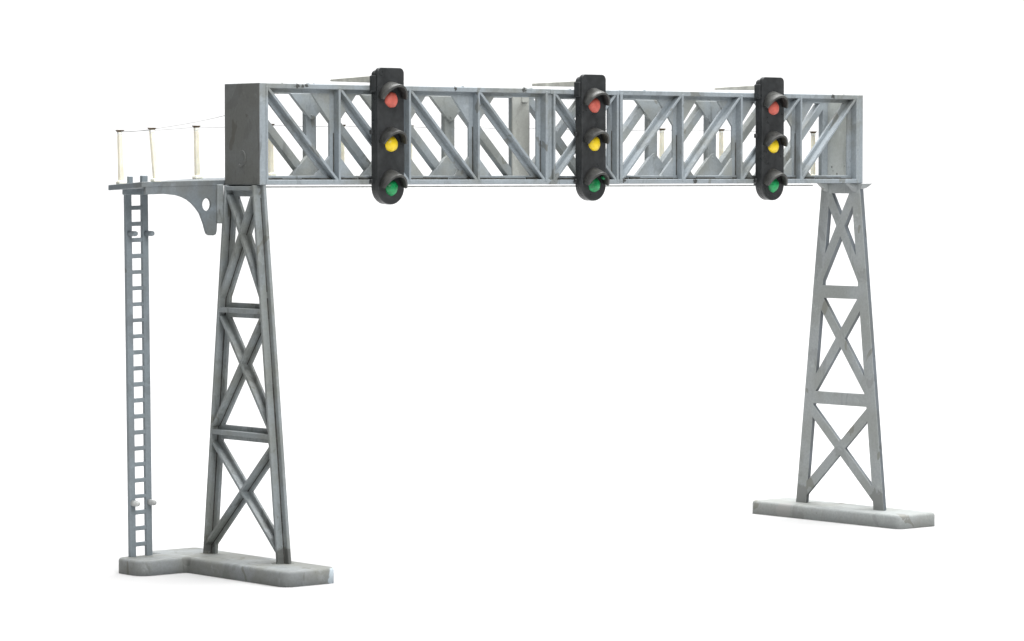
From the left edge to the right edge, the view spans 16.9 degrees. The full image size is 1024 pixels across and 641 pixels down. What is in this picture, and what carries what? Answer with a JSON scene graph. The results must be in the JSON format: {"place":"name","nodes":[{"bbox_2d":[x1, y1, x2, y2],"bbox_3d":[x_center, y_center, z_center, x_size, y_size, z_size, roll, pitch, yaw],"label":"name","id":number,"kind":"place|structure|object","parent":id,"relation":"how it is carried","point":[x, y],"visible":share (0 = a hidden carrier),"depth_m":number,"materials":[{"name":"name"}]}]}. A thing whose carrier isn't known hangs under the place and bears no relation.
{"place":"outdoors","nodes":[
{"label":"outdoors","id":0,"kind":"place"},
{"bbox_2d":[0,0,1023,640],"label":"ground","id":1,"kind":"structure","parent":0,"point":[538,414],"depth_m":1.52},
{"bbox_2d":[108,82,934,586],"bbox_3d":[0.008,-0.001,0.918,0.244,0.122,0.060,-2,3,-40],"label":"signal gantry","id":2,"kind":"object","parent":1,"relation":"on","point":[254,140],"visible":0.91,"depth_m":0.89,"materials":[{"name":"metal"}]},
{"bbox_2d":[330,67,407,204],"bbox_3d":[-0.037,-0.047,0.878,0.009,0.034,0.027,-2,3,-40],"label":"colour light signal","id":3,"kind":"object","parent":2,"relation":"attached to","point":[389,139],"visible":1,"depth_m":0.87,"materials":[{"name":"black plastic"}]},
{"bbox_2d":[532,74,609,200],"bbox_3d":[0.015,-0.049,0.921,0.009,0.033,0.027,-2,3,-40],"label":"colour light signal","id":4,"kind":"object","parent":2,"relation":"attached to","point":[592,139],"visible":1,"depth_m":0.91,"materials":[{"name":"black plastic"}]},
{"bbox_2d":[714,77,788,199],"bbox_3d":[0.066,-0.051,0.963,0.009,0.034,0.026,-2,3,-40],"label":"colour light signal","id":5,"kind":"object","parent":2,"relation":"attached to","point":[771,142],"visible":1,"depth_m":0.95,"materials":[{"name":"black plastic"}]}
]}

